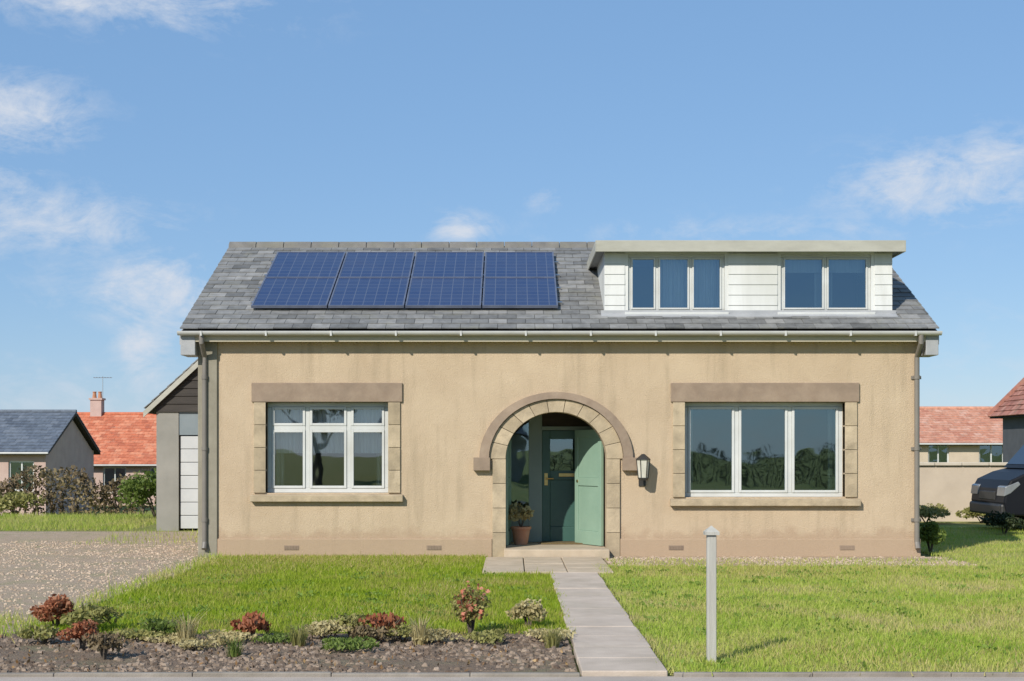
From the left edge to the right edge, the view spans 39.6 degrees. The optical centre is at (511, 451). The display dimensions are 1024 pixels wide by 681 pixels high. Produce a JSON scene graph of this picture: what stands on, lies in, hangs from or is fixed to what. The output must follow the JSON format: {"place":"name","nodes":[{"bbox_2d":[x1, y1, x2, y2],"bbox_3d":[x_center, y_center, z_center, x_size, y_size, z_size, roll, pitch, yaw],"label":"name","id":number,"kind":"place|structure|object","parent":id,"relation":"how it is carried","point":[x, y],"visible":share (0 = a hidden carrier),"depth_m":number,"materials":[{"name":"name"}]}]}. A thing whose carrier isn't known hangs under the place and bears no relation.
{"place":"outdoors","nodes":[
{"label":"outdoors","id":0,"kind":"place"},
{"bbox_2d":[0,531,220,632],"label":"driveway","id":1,"kind":"structure","parent":0,"point":[38,537],"depth_m":19.34,"materials":[{"name":"beige gravel"}]},
{"bbox_2d":[15,550,576,634],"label":"lawn","id":2,"kind":"structure","parent":0,"point":[346,599],"depth_m":14.49,"materials":[{"name":"green plant"}]},
{"bbox_2d":[59,603,123,626],"bbox_3d":[-3.455,1.375,11.657,0.399,0.279,0.512,0,0,18],"label":"green shrub","id":3,"kind":"object","parent":2,"relation":"on","point":[82,613],"visible":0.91,"depth_m":11.59,"materials":[{"name":"green plant"}]},
{"bbox_2d":[505,598,547,627],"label":"flowering plant","id":4,"kind":"object","parent":2,"relation":"on","point":[525,609],"visible":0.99,"depth_m":11.86,"materials":[{"name":"beige plant"}]},
{"bbox_2d":[0,505,990,675],"bbox_3d":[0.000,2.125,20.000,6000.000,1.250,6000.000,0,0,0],"label":"ground","id":5,"kind":"structure","parent":0,"point":[150,526],"depth_m":28.37,"materials":[{"name":"green plant"}]},
{"bbox_2d":[0,490,47,518],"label":"green shrub","id":6,"kind":"object","parent":5,"relation":"on","point":[11,501],"visible":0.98,"depth_m":33.18,"materials":[{"name":"green plant"}]},
{"bbox_2d":[0,410,100,515],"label":"cottage","id":7,"kind":"structure","parent":5,"relation":"on","point":[56,439],"depth_m":62.91,"materials":[{"name":"paint"}]},
{"bbox_2d":[9,461,33,492],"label":"window","id":8,"kind":"structure","parent":7,"relation":"in","point":[9,461],"depth_m":61.08,"materials":[{"name":"white plastic"}]},
{"bbox_2d":[0,464,148,517],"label":"hedge","id":9,"kind":"object","parent":5,"relation":"on","point":[104,493],"visible":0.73,"depth_m":34.36,"materials":[{"name":"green plant"}]},
{"bbox_2d":[0,510,230,637],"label":"verge grass","id":10,"kind":"structure","parent":5,"relation":"on","point":[121,519],"depth_m":26.69,"materials":[{"name":"green plant"}]},
{"bbox_2d":[77,376,155,504],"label":"cottage","id":11,"kind":"structure","parent":5,"relation":"on","point":[125,442],"depth_m":74.83,"materials":[{"name":"tile"}]},
{"bbox_2d":[103,467,125,493],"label":"window","id":12,"kind":"structure","parent":11,"relation":"in","point":[103,467],"depth_m":73.07,"materials":[{"name":"white plastic"}]},
{"bbox_2d":[115,468,155,517],"bbox_3d":[-7.758,0.946,31.083,1.690,1.175,1.472,0,0,0],"label":"green shrub","id":13,"kind":"object","parent":5,"relation":"on","point":[144,488],"visible":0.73,"depth_m":30.70,"materials":[{"name":"green plant"}]},
{"bbox_2d":[143,359,197,530],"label":"garage","id":14,"kind":"structure","parent":5,"relation":"on","point":[173,406],"depth_m":27.00,"materials":[{"name":"slate"},{"name":"dark stained timber"},{"name":"plaster"}]},
{"bbox_2d":[180,436,197,528],"bbox_3d":[-4.815,0.580,27.070,2.990,1.761,0.040,0,0,0],"label":"garage door","id":15,"kind":"structure","parent":14,"relation":"in","point":[188,444],"depth_m":27.05,"materials":[{"name":"white metal"}]},
{"bbox_2d":[0,633,577,672],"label":"flower bed","id":16,"kind":"object","parent":5,"relation":"on","point":[35,656],"visible":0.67,"depth_m":10.09,"materials":[{"name":"soil"}]},
{"bbox_2d":[16,623,60,643],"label":"bed plant","id":17,"kind":"object","parent":16,"relation":"on","point":[42,632],"visible":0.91,"depth_m":10.87,"materials":[{"name":"green plant"}]},
{"bbox_2d":[29,594,74,627],"bbox_3d":[-3.811,1.345,11.829,0.358,0.338,0.328,0,0,44],"label":"red shrub","id":18,"kind":"object","parent":16,"relation":"on","point":[57,605],"visible":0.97,"depth_m":11.77,"materials":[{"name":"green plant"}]},
{"bbox_2d":[56,619,98,649],"bbox_3d":[-3.208,1.377,10.571,0.291,0.272,0.343,0,0,0],"label":"red shrub","id":19,"kind":"object","parent":16,"relation":"on","point":[79,629],"visible":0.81,"depth_m":10.52,"materials":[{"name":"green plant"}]},
{"bbox_2d":[81,631,129,659],"bbox_3d":[-2.900,1.390,10.100,0.338,0.247,0.327,0,0,0],"label":"bed plant","id":20,"kind":"object","parent":16,"relation":"on","point":[101,642],"visible":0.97,"depth_m":10.08,"materials":[{"name":"brown plant"}]},
{"bbox_2d":[104,627,168,639],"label":"cushion plant","id":21,"kind":"object","parent":16,"relation":"on","point":[128,632],"visible":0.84,"depth_m":11.09,"materials":[{"name":"green plant"}]},
{"bbox_2d":[131,614,186,633],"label":"bed plant","id":22,"kind":"object","parent":16,"relation":"on","point":[157,624],"visible":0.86,"depth_m":11.23,"materials":[{"name":"green plant"}]},
{"bbox_2d":[142,632,199,644],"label":"cushion plant","id":23,"kind":"object","parent":16,"relation":"on","point":[171,638],"visible":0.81,"depth_m":10.90,"materials":[{"name":"beige plant"}]},
{"bbox_2d":[162,612,205,637],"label":"grass tuft","id":24,"kind":"object","parent":16,"relation":"on","point":[187,631],"visible":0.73,"depth_m":10.92,"materials":[{"name":"plant"}]},
{"bbox_2d":[175,639,220,650],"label":"cushion plant","id":25,"kind":"object","parent":16,"relation":"on","point":[192,645],"visible":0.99,"depth_m":10.50,"materials":[{"name":"beige plant"}]},
{"bbox_2d":[201,629,258,643],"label":"cushion plant","id":26,"kind":"object","parent":16,"relation":"on","point":[219,635],"visible":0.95,"depth_m":10.97,"materials":[{"name":"beige plant"}]},
{"bbox_2d":[220,636,249,656],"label":"grass tuft","id":27,"kind":"object","parent":16,"relation":"on","point":[234,648],"visible":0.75,"depth_m":10.22,"materials":[{"name":"green plant"}]},
{"bbox_2d":[230,610,270,636],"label":"bed plant","id":28,"kind":"object","parent":16,"relation":"on","point":[252,622],"visible":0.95,"depth_m":11.21,"materials":[{"name":"red plant"}]},
{"bbox_2d":[249,632,308,643],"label":"cushion plant","id":29,"kind":"object","parent":16,"relation":"on","point":[278,637],"visible":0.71,"depth_m":10.88,"materials":[{"name":"green plant"}]},
{"bbox_2d":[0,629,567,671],"bbox_3d":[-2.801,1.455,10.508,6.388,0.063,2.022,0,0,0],"label":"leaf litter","id":30,"kind":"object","parent":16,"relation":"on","point":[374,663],"visible":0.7,"depth_m":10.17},
{"bbox_2d":[0,633,575,672],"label":"bed chippings","id":31,"kind":"object","parent":16,"relation":"on","point":[314,654],"visible":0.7,"depth_m":10.21,"materials":[{"name":"gravel"}]},
{"bbox_2d":[281,620,312,646],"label":"grass tuft","id":32,"kind":"object","parent":16,"relation":"on","point":[299,639],"visible":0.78,"depth_m":10.77,"materials":[{"name":"green plant"}]},
{"bbox_2d":[299,619,352,638],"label":"cushion plant","id":33,"kind":"object","parent":16,"relation":"on","point":[325,627],"visible":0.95,"depth_m":11.14,"materials":[{"name":"beige plant"}]},
{"bbox_2d":[329,613,368,637],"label":"bed plant","id":34,"kind":"object","parent":16,"relation":"on","point":[351,620],"visible":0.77,"depth_m":11.24,"materials":[{"name":"green plant"}]},
{"bbox_2d":[321,635,379,650],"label":"cushion plant","id":35,"kind":"object","parent":16,"relation":"on","point":[349,643],"visible":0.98,"depth_m":10.46,"materials":[{"name":"green plant"}]},
{"bbox_2d":[348,625,397,641],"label":"cushion plant","id":36,"kind":"object","parent":16,"relation":"on","point":[371,632],"visible":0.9,"depth_m":10.89,"materials":[{"name":"green plant"}]},
{"bbox_2d":[358,611,405,637],"bbox_3d":[-1.019,1.385,11.226,0.367,0.260,0.390,0,0,0],"label":"bed plant","id":37,"kind":"object","parent":16,"relation":"on","point":[381,620],"visible":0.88,"depth_m":11.15,"materials":[{"name":"red plant"}]},
{"bbox_2d":[377,622,416,640],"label":"cushion plant","id":38,"kind":"object","parent":16,"relation":"on","point":[404,633],"visible":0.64,"depth_m":11.03,"materials":[{"name":"green plant"}]},
{"bbox_2d":[398,613,444,645],"bbox_3d":[-0.701,1.359,10.848,0.412,0.262,0.398,0,0,0],"label":"grass tuft","id":39,"kind":"object","parent":16,"relation":"on","point":[421,630],"visible":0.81,"depth_m":10.81,"materials":[{"name":"plant"}]},
{"bbox_2d":[406,628,461,643],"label":"cushion plant","id":40,"kind":"object","parent":16,"relation":"on","point":[440,634],"visible":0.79,"depth_m":10.91,"materials":[{"name":"beige plant"}]},
{"bbox_2d":[450,580,490,632],"bbox_3d":[-0.327,1.271,11.401,0.300,0.483,0.427,0,0,-28],"label":"flowering plant","id":41,"kind":"object","parent":16,"relation":"on","point":[468,602],"visible":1,"depth_m":11.35,"materials":[{"name":"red plant"}]},
{"bbox_2d":[462,628,517,643],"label":"cushion plant","id":42,"kind":"object","parent":16,"relation":"on","point":[492,636],"visible":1,"depth_m":10.89,"materials":[{"name":"green plant"}]},
{"bbox_2d":[523,627,576,641],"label":"cushion plant","id":43,"kind":"object","parent":16,"relation":"on","point":[535,632],"visible":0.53,"depth_m":11.01,"materials":[{"name":"beige plant"}]},
{"bbox_2d":[533,624,569,647],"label":"grass tuft","id":44,"kind":"object","parent":16,"relation":"on","point":[552,637],"visible":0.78,"depth_m":10.67,"materials":[{"name":"green plant"}]},
{"bbox_2d":[0,671,1023,676],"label":"garden kerb","id":45,"kind":"structure","parent":5,"relation":"on","point":[561,674],"depth_m":9.38,"materials":[{"name":"concrete"}]},
{"bbox_2d":[0,676,1023,680],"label":"footway","id":46,"kind":"structure","parent":5,"relation":"on","point":[625,678],"depth_m":9.31,"materials":[{"name":"grey concrete"}]},
{"bbox_2d":[482,557,613,575],"bbox_3d":[0.434,1.482,18.394,1.588,0.075,2.468,0,0,0],"label":"paved apron","id":47,"kind":"object","parent":5,"relation":"on","point":[542,564],"visible":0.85,"depth_m":18.26,"materials":[{"name":"stone"}]},
{"bbox_2d":[177,240,941,558],"bbox_3d":[0.660,-0.978,23.228,10.600,4.915,7.175,0,0,0],"label":"bungalow","id":48,"kind":"object","parent":5,"relation":"on","point":[602,399],"visible":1,"depth_m":20.00,"materials":[{"name":"paint"}]},
{"bbox_2d":[268,402,387,492],"bbox_3d":[-2.600,-0.120,20.259,2.120,1.600,0.282,0,0,0],"label":"window","id":49,"kind":"structure","parent":48,"relation":"in","point":[307,428],"depth_m":20.13,"materials":[{"name":"white plastic"}]},
{"bbox_2d":[506,439,510,545],"bbox_3d":[-0.057,0.512,20.721,0.045,1.665,0.720,0,0,4],"label":"storm door","id":50,"kind":"structure","parent":48,"relation":"in","point":[508,453],"depth_m":20.69,"materials":[{"name":"green paint"}]},
{"bbox_2d":[508,502,533,544],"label":"potted plant","id":51,"kind":"object","parent":48,"relation":"on","point":[520,532],"visible":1,"depth_m":20.63,"materials":[{"name":"green plant"}]},
{"bbox_2d":[542,430,574,540],"bbox_3d":[0.845,0.510,21.265,0.790,1.660,0.111,0,0,0],"label":"door","id":52,"kind":"structure","parent":48,"relation":"in","point":[558,486],"depth_m":21.27,"materials":[{"name":"green paint"}]},
{"bbox_2d":[540,541,582,543],"bbox_3d":[0.770,1.341,20.965,0.700,0.017,0.430,0,0,0],"label":"doormat","id":53,"kind":"object","parent":48,"relation":"on","point":[557,542],"visible":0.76,"depth_m":20.89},
{"bbox_2d":[575,430,603,545],"bbox_3d":[1.118,0.512,20.637,0.070,1.665,0.741,0,0,-30],"label":"storm door","id":54,"kind":"structure","parent":48,"relation":"in","point":[589,449],"depth_m":20.61,"materials":[{"name":"green paint"}]},
{"bbox_2d":[625,255,728,313],"bbox_3d":[2.350,-2.392,20.411,1.480,0.895,0.301,0,0,0],"label":"dormer window","id":55,"kind":"structure","parent":48,"relation":"in","point":[681,282],"depth_m":20.53,"materials":[{"name":"white plastic"}]},
{"bbox_2d":[685,402,842,496],"bbox_3d":[3.555,-0.120,20.259,2.650,1.600,0.282,0,0,0],"label":"window","id":56,"kind":"structure","parent":48,"relation":"in","point":[835,409],"depth_m":20.13,"materials":[{"name":"white plastic"}]},
{"bbox_2d":[778,255,875,313],"bbox_3d":[4.485,-2.392,20.413,1.390,0.895,0.306,0,0,0],"label":"dormer window","id":57,"kind":"structure","parent":48,"relation":"in","point":[822,266],"depth_m":20.36,"materials":[{"name":"white plastic"}]},
{"bbox_2d":[604,556,975,565],"bbox_3d":[3.680,1.476,19.148,4.840,0.001,1.695,0,0,0],"label":"gravel strip","id":58,"kind":"object","parent":5,"relation":"on","point":[770,563],"visible":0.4,"depth_m":19.31,"materials":[{"name":"beige gravel"}]},
{"bbox_2d":[920,503,950,522],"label":"border shrub","id":59,"kind":"object","parent":5,"relation":"on","point":[926,511],"visible":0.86,"depth_m":29.54,"materials":[{"name":"green plant"}]},
{"bbox_2d":[920,406,1002,461],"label":"cottage","id":60,"kind":"structure","parent":5,"relation":"on","point":[961,433],"depth_m":68.37,"materials":[{"name":"tile"}]},
{"bbox_2d":[928,446,948,461],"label":"window","id":61,"kind":"structure","parent":60,"relation":"in","point":[928,446],"depth_m":67.07,"materials":[{"name":"white plastic"}]},
{"bbox_2d":[979,446,1002,461],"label":"window","id":62,"kind":"structure","parent":60,"relation":"in","point":[979,446],"depth_m":67.08,"materials":[{"name":"white plastic"}]},
{"bbox_2d":[920,462,1007,521],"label":"garden wall","id":63,"kind":"structure","parent":5,"relation":"on","point":[948,485],"depth_m":31.00,"materials":[{"name":"paint"}]},
{"bbox_2d":[955,507,988,522],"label":"border shrub","id":64,"kind":"object","parent":5,"relation":"on","point":[967,512],"visible":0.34,"depth_m":29.88,"materials":[{"name":"green plant"}]},
{"bbox_2d":[987,378,1023,461],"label":"cottage","id":65,"kind":"structure","parent":5,"relation":"on","point":[1008,408],"depth_m":37.73,"materials":[{"name":"tile"}]},
{"bbox_2d":[0,0,1023,411],"label":"sky","id":66,"kind":"structure","parent":0,"point":[140,140],"materials":[{"name":"blue"}]},
{"bbox_2d":[550,572,667,675],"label":"path","id":67,"kind":"structure","parent":0,"point":[606,640],"depth_m":11.42,"materials":[{"name":"concrete"}]},
{"bbox_2d":[591,526,1023,675],"bbox_3d":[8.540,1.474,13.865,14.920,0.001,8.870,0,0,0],"label":"lawn","id":68,"kind":"structure","parent":0,"point":[789,590],"depth_m":12.50,"materials":[{"name":"green plant"}]},
{"bbox_2d":[11,553,1023,670],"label":"dry grass","id":69,"kind":"structure","parent":68,"relation":"on","point":[476,579],"depth_m":15.97,"materials":[{"name":"green plant"}]},
{"bbox_2d":[86,565,1023,669],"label":"lawn weeds","id":70,"kind":"object","parent":68,"relation":"on","point":[374,599],"visible":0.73,"depth_m":13.84,"materials":[{"name":"green plant"}]},
{"bbox_2d":[703,526,719,662],"bbox_3d":[1.395,1.048,9.950,0.100,1.065,0.100,0,0,0],"label":"garden post","id":71,"kind":"object","parent":68,"relation":"on","point":[711,532],"visible":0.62,"depth_m":9.92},
{"bbox_2d":[920,525,1023,565],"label":"side lawn","id":72,"kind":"structure","parent":0,"point":[976,535],"depth_m":22.14,"materials":[{"name":"green plant"}]},
{"bbox_2d":[920,519,946,553],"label":"corner shrub","id":73,"kind":"object","parent":72,"relation":"on","point":[930,532],"visible":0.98,"depth_m":20.75,"materials":[{"name":"green plant"}]},
{"bbox_2d":[970,445,1023,524],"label":"van","id":74,"kind":"object","parent":72,"relation":"on","point":[1001,490],"visible":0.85,"depth_m":26.67,"materials":[{"name":"black paint"}]},
{"bbox_2d":[979,510,1023,534],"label":"border shrub","id":75,"kind":"object","parent":72,"relation":"on","point":[1006,520],"visible":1,"depth_m":25.23,"materials":[{"name":"green plant"}]}
]}

